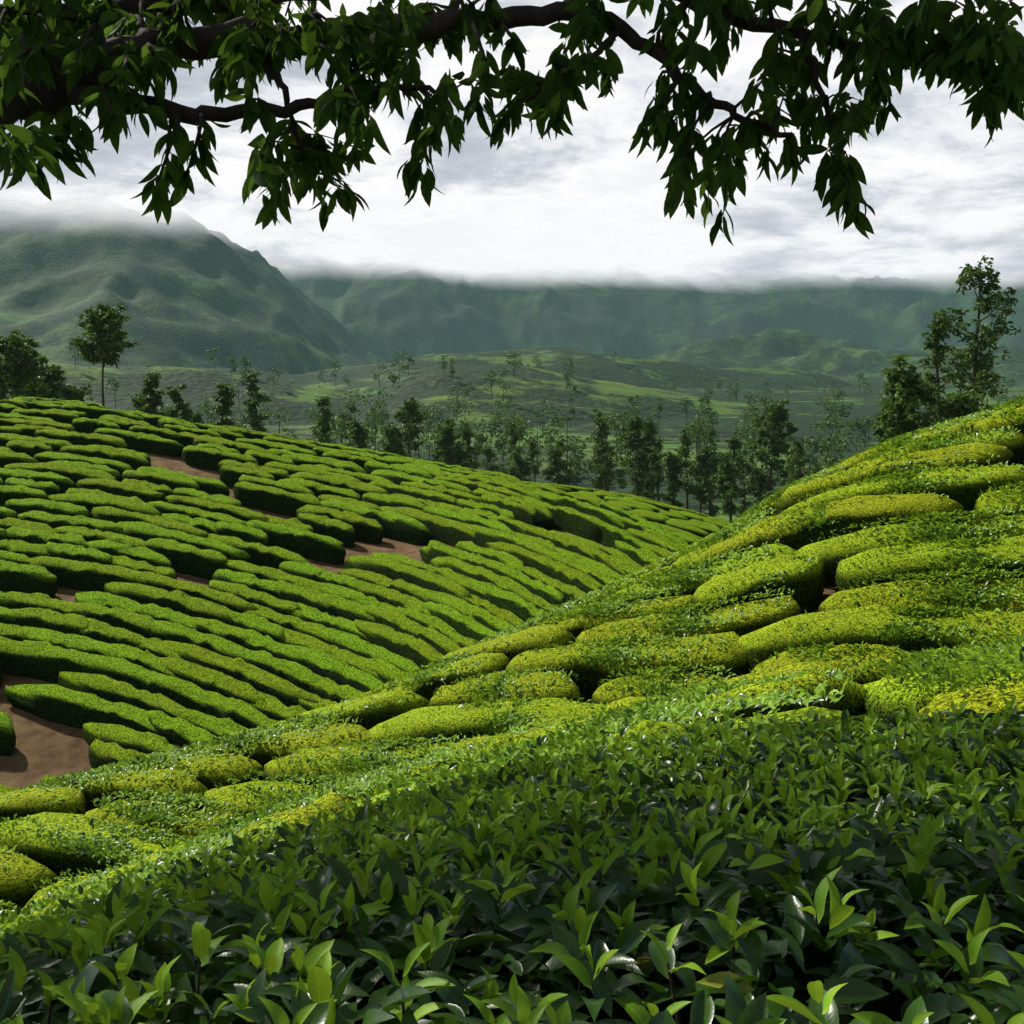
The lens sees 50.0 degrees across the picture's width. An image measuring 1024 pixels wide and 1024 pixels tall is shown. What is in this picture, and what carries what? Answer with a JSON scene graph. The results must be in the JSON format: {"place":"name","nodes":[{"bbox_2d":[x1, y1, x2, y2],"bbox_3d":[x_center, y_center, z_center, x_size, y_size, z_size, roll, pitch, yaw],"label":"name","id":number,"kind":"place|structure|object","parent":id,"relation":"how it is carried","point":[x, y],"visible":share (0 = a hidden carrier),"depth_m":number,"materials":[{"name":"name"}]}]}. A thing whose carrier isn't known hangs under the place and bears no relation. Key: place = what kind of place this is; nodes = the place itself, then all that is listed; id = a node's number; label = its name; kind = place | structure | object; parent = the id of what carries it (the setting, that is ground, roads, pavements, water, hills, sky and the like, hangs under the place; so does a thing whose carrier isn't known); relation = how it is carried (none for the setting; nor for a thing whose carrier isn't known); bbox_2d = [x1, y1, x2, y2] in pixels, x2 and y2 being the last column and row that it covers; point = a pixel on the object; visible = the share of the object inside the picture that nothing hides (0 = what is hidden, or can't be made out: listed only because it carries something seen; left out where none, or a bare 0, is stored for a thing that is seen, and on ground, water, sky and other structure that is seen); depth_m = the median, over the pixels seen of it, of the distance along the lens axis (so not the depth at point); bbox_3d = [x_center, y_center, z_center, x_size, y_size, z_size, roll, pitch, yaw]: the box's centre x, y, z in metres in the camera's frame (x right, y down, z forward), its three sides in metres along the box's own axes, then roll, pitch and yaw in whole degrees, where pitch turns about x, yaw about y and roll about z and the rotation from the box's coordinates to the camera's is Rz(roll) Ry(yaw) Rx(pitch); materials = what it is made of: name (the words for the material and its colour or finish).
{"place":"outdoors","nodes":[
{"label":"outdoors","id":0,"kind":"place"},
{"bbox_2d":[0,193,1023,788],"bbox_3d":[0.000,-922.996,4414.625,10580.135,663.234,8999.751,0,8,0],"label":"ground","id":1,"kind":"structure","parent":0,"point":[360,297],"depth_m":2157.04,"materials":[{"name":"green plant"}]},
{"bbox_2d":[0,335,39,399],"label":"tree","id":2,"kind":"object","parent":1,"relation":"on","point":[32,343],"visible":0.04,"depth_m":107.97,"materials":[{"name":"green plant"}]},
{"bbox_2d":[6,355,39,398],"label":"tree","id":3,"kind":"object","parent":1,"relation":"on","point":[20,394],"visible":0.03,"depth_m":103.51,"materials":[{"name":"green plant"}]},
{"bbox_2d":[0,328,51,399],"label":"tree","id":4,"kind":"object","parent":1,"relation":"on","point":[11,370],"visible":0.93,"depth_m":95.69,"materials":[{"name":"green plant"}]},
{"bbox_2d":[18,364,66,399],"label":"tree","id":5,"kind":"object","parent":1,"relation":"on","point":[53,379],"visible":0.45,"depth_m":101.82,"materials":[{"name":"green plant"}]},
{"bbox_2d":[49,373,92,400],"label":"tree","id":6,"kind":"object","parent":1,"relation":"on","point":[72,392],"visible":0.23,"depth_m":114.11,"materials":[{"name":"green plant"}]},
{"bbox_2d":[72,301,140,405],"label":"tree","id":7,"kind":"object","parent":1,"relation":"on","point":[105,333],"visible":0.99,"depth_m":86.35,"materials":[{"name":"green plant"}]},
{"bbox_2d":[131,392,147,410],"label":"tree","id":8,"kind":"object","parent":1,"relation":"on","point":[136,404],"visible":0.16,"depth_m":132.03,"materials":[{"name":"green plant"}]},
{"bbox_2d":[136,371,171,416],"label":"tree","id":9,"kind":"object","parent":1,"relation":"on","point":[149,396],"visible":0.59,"depth_m":106.92,"materials":[{"name":"green plant"}]},
{"bbox_2d":[163,384,194,421],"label":"tree","id":10,"kind":"object","parent":1,"relation":"on","point":[173,393],"visible":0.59,"depth_m":123.73,"materials":[{"name":"green plant"}]},
{"bbox_2d":[189,411,204,423],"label":"tree","id":11,"kind":"object","parent":1,"relation":"on","point":[197,418],"visible":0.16,"depth_m":139.74,"materials":[{"name":"green plant"}]},
{"bbox_2d":[210,382,238,426],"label":"tree","id":12,"kind":"object","parent":1,"relation":"on","point":[225,394],"visible":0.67,"depth_m":105.52,"materials":[{"name":"green plant"}]},
{"bbox_2d":[240,369,273,431],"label":"tree","id":13,"kind":"object","parent":1,"relation":"on","point":[251,409],"visible":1,"depth_m":126.35,"materials":[{"name":"green plant"}]},
{"bbox_2d":[311,406,332,442],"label":"tree","id":14,"kind":"object","parent":1,"relation":"on","point":[316,432],"visible":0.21,"depth_m":167.94,"materials":[{"name":"green plant"}]},
{"bbox_2d":[313,396,333,442],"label":"tree","id":15,"kind":"object","parent":1,"relation":"on","point":[324,423],"visible":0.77,"depth_m":134.80,"materials":[{"name":"green plant"}]},
{"bbox_2d":[0,397,689,793],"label":"tea bushes","id":16,"kind":"object","parent":1,"relation":"on","point":[138,649],"visible":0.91,"depth_m":45.53,"materials":[{"name":"green plant"}]},
{"bbox_2d":[333,400,360,446],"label":"tree","id":17,"kind":"object","parent":1,"relation":"on","point":[347,418],"visible":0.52,"depth_m":160.90,"materials":[{"name":"green plant"}]},
{"bbox_2d":[347,420,370,448],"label":"tree","id":18,"kind":"object","parent":1,"relation":"on","point":[360,437],"visible":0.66,"depth_m":129.30,"materials":[{"name":"green plant"}]},
{"bbox_2d":[380,422,398,452],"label":"tree","id":19,"kind":"object","parent":1,"relation":"on","point":[391,438],"visible":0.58,"depth_m":137.93,"materials":[{"name":"green plant"}]},
{"bbox_2d":[385,428,409,455],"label":"tree","id":20,"kind":"object","parent":1,"relation":"on","point":[397,447],"visible":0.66,"depth_m":138.23,"materials":[{"name":"green plant"}]},
{"bbox_2d":[391,396,428,458],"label":"tree","id":21,"kind":"object","parent":1,"relation":"on","point":[411,406],"visible":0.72,"depth_m":143.88,"materials":[{"name":"green plant"}]},
{"bbox_2d":[429,446,443,462],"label":"tree","id":22,"kind":"object","parent":1,"relation":"on","point":[436,453],"visible":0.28,"depth_m":161.76,"materials":[{"name":"green plant"}]},
{"bbox_2d":[435,420,457,464],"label":"tree","id":23,"kind":"object","parent":1,"relation":"on","point":[448,438],"visible":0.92,"depth_m":139.78,"materials":[{"name":"green plant"}]},
{"bbox_2d":[433,416,460,461],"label":"tree","id":24,"kind":"object","parent":1,"relation":"on","point":[447,420],"visible":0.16,"depth_m":143.38,"materials":[{"name":"green plant"}]},
{"bbox_2d":[438,424,461,461],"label":"tree","id":25,"kind":"object","parent":1,"relation":"on","point":[459,438],"visible":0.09,"depth_m":151.63,"materials":[{"name":"green plant"}]},
{"bbox_2d":[450,441,473,468],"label":"tree","id":26,"kind":"object","parent":1,"relation":"on","point":[461,455],"visible":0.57,"depth_m":141.90,"materials":[{"name":"green plant"}]},
{"bbox_2d":[460,421,480,468],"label":"tree","id":27,"kind":"object","parent":1,"relation":"on","point":[467,434],"visible":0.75,"depth_m":144.87,"materials":[{"name":"green plant"}]},
{"bbox_2d":[462,421,483,466],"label":"tree","id":28,"kind":"object","parent":1,"relation":"on","point":[476,453],"visible":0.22,"depth_m":165.97,"materials":[{"name":"green plant"}]},
{"bbox_2d":[470,432,487,467],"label":"tree","id":29,"kind":"object","parent":1,"relation":"on","point":[481,440],"visible":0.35,"depth_m":171.26,"materials":[{"name":"green plant"}]},
{"bbox_2d":[477,438,502,471],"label":"tree","id":30,"kind":"object","parent":1,"relation":"on","point":[487,452],"visible":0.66,"depth_m":156.35,"materials":[{"name":"green plant"}]},
{"bbox_2d":[0,338,1021,503],"bbox_3d":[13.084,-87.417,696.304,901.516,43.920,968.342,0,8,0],"label":"trees","id":31,"kind":"object","parent":1,"relation":"on","point":[377,417],"visible":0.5,"depth_m":358.11,"materials":[{"name":"green plant"}]},
{"bbox_2d":[0,697,1023,1023],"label":"tea hedge","id":32,"kind":"object","parent":1,"relation":"on","point":[870,871],"visible":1,"depth_m":1.76,"materials":[{"name":"green plant"}]},
{"bbox_2d":[0,0,1023,245],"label":"tree branch","id":33,"kind":"object","parent":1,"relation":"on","point":[58,58],"visible":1,"depth_m":2.72,"materials":[{"name":"green plant"}]},
{"bbox_2d":[0,396,1023,935],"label":"tea field","id":34,"kind":"structure","parent":1,"relation":"on","point":[752,636],"depth_m":17.45,"materials":[{"name":"green plant"}]},
{"bbox_2d":[498,418,526,477],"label":"tree","id":35,"kind":"object","parent":1,"relation":"on","point":[514,434],"visible":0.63,"depth_m":158.24,"materials":[{"name":"green plant"}]},
{"bbox_2d":[505,450,534,481],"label":"tree","id":36,"kind":"object","parent":1,"relation":"on","point":[520,468],"visible":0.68,"depth_m":144.84,"materials":[{"name":"green plant"}]},
{"bbox_2d":[522,433,543,481],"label":"tree","id":37,"kind":"object","parent":1,"relation":"on","point":[532,456],"visible":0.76,"depth_m":167.49,"materials":[{"name":"green plant"}]},
{"bbox_2d":[539,445,574,484],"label":"tree","id":38,"kind":"object","parent":1,"relation":"on","point":[555,462],"visible":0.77,"depth_m":146.94,"materials":[{"name":"green plant"}]},
{"bbox_2d":[545,438,576,484],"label":"tree","id":39,"kind":"object","parent":1,"relation":"on","point":[560,443],"visible":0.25,"depth_m":150.00,"materials":[{"name":"green plant"}]},
{"bbox_2d":[587,438,615,489],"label":"tree","id":40,"kind":"object","parent":1,"relation":"on","point":[599,484],"visible":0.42,"depth_m":138.11,"materials":[{"name":"green plant"}]},
{"bbox_2d":[591,407,612,490],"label":"tree","id":41,"kind":"object","parent":1,"relation":"on","point":[599,413],"visible":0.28,"depth_m":146.81,"materials":[{"name":"green plant"}]},
{"bbox_2d":[588,417,617,490],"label":"tree","id":42,"kind":"object","parent":1,"relation":"on","point":[607,459],"visible":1,"depth_m":132.89,"materials":[{"name":"green plant"}]},
{"bbox_2d":[522,481,729,544],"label":"tea field","id":43,"kind":"structure","parent":1,"relation":"on","point":[689,526],"depth_m":107.28,"materials":[{"name":"green plant"}]},
{"bbox_2d":[614,411,658,496],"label":"tree","id":44,"kind":"object","parent":1,"relation":"on","point":[633,427],"visible":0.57,"depth_m":149.42,"materials":[{"name":"green plant"}]},
{"bbox_2d":[628,449,651,495],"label":"tree","id":45,"kind":"object","parent":1,"relation":"on","point":[639,458],"visible":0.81,"depth_m":146.88,"materials":[{"name":"green plant"}]},
{"bbox_2d":[638,445,666,499],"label":"tree","id":46,"kind":"object","parent":1,"relation":"on","point":[653,457],"visible":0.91,"depth_m":144.42,"materials":[{"name":"green plant"}]},
{"bbox_2d":[640,418,664,489],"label":"tree","id":47,"kind":"object","parent":1,"relation":"on","point":[648,438],"visible":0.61,"depth_m":147.99,"materials":[{"name":"green plant"}]},
{"bbox_2d":[641,416,664,500],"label":"tree","id":48,"kind":"object","parent":1,"relation":"on","point":[654,442],"visible":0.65,"depth_m":147.17,"materials":[{"name":"green plant"}]},
{"bbox_2d":[643,442,664,500],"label":"tree","id":49,"kind":"object","parent":1,"relation":"on","point":[650,489],"visible":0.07,"depth_m":161.14,"materials":[{"name":"green plant"}]},
{"bbox_2d":[658,451,683,506],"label":"tree","id":50,"kind":"object","parent":1,"relation":"on","point":[672,467],"visible":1,"depth_m":126.96,"materials":[{"name":"green plant"}]},
{"bbox_2d":[675,426,695,509],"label":"tree","id":51,"kind":"object","parent":1,"relation":"on","point":[684,452],"visible":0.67,"depth_m":129.58,"materials":[{"name":"green plant"}]},
{"bbox_2d":[683,443,724,512],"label":"tree","id":52,"kind":"object","parent":1,"relation":"on","point":[703,460],"visible":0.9,"depth_m":126.05,"materials":[{"name":"green plant"}]},
{"bbox_2d":[701,423,718,515],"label":"tree","id":53,"kind":"object","parent":1,"relation":"on","point":[711,440],"visible":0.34,"depth_m":141.74,"materials":[{"name":"green plant"}]},
{"bbox_2d":[703,472,723,516],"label":"tree","id":54,"kind":"object","parent":1,"relation":"on","point":[715,509],"visible":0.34,"depth_m":143.74,"materials":[{"name":"green plant"}]},
{"bbox_2d":[698,451,741,521],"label":"tree","id":55,"kind":"object","parent":1,"relation":"on","point":[730,491],"visible":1,"depth_m":113.03,"materials":[{"name":"green plant"}]},
{"bbox_2d":[721,431,744,521],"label":"tree","id":56,"kind":"object","parent":1,"relation":"on","point":[735,444],"visible":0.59,"depth_m":122.09,"materials":[{"name":"green plant"}]},
{"bbox_2d":[734,454,760,515],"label":"tree","id":57,"kind":"object","parent":1,"relation":"on","point":[743,492],"visible":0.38,"depth_m":132.11,"materials":[{"name":"green plant"}]},
{"bbox_2d":[737,397,798,504],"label":"tree","id":58,"kind":"object","parent":1,"relation":"on","point":[777,411],"visible":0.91,"depth_m":124.21,"materials":[{"name":"green plant"}]},
{"bbox_2d":[785,453,797,483],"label":"tree","id":59,"kind":"object","parent":1,"relation":"on","point":[788,480],"visible":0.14,"depth_m":116.87,"materials":[{"name":"green plant"}]},
{"bbox_2d":[786,438,808,480],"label":"tree","id":60,"kind":"object","parent":1,"relation":"on","point":[799,449],"visible":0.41,"depth_m":114.51,"materials":[{"name":"green plant"}]},
{"bbox_2d":[807,457,834,475],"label":"tree","id":61,"kind":"object","parent":1,"relation":"on","point":[825,462],"visible":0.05,"depth_m":88.08,"materials":[{"name":"green plant"}]},
{"bbox_2d":[870,353,940,444],"bbox_3d":[19.950,-3.099,56.344,3.735,10.044,4.316,6,10,36],"label":"tree","id":62,"kind":"object","parent":1,"relation":"on","point":[907,391],"visible":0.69,"depth_m":55.44,"materials":[{"name":"green plant"}]},
{"bbox_2d":[918,309,972,426],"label":"tree","id":63,"kind":"object","parent":1,"relation":"on","point":[938,327],"visible":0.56,"depth_m":69.86,"materials":[{"name":"green plant"}]},
{"bbox_2d":[937,383,984,422],"bbox_3d":[22.532,-2.870,55.398,2.568,7.254,2.419,8,11,44],"label":"tree","id":64,"kind":"object","parent":1,"relation":"on","point":[962,404],"visible":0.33,"depth_m":54.67,"materials":[{"name":"green plant"}]},
{"bbox_2d":[931,255,1020,412],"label":"tree","id":65,"kind":"object","parent":1,"relation":"on","point":[981,375],"visible":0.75,"depth_m":74.78,"materials":[{"name":"green plant"}]},
{"bbox_2d":[0,0,1023,258],"label":"sky","id":66,"kind":"structure","parent":0,"point":[928,173],"materials":[{"name":"white"}]}
]}

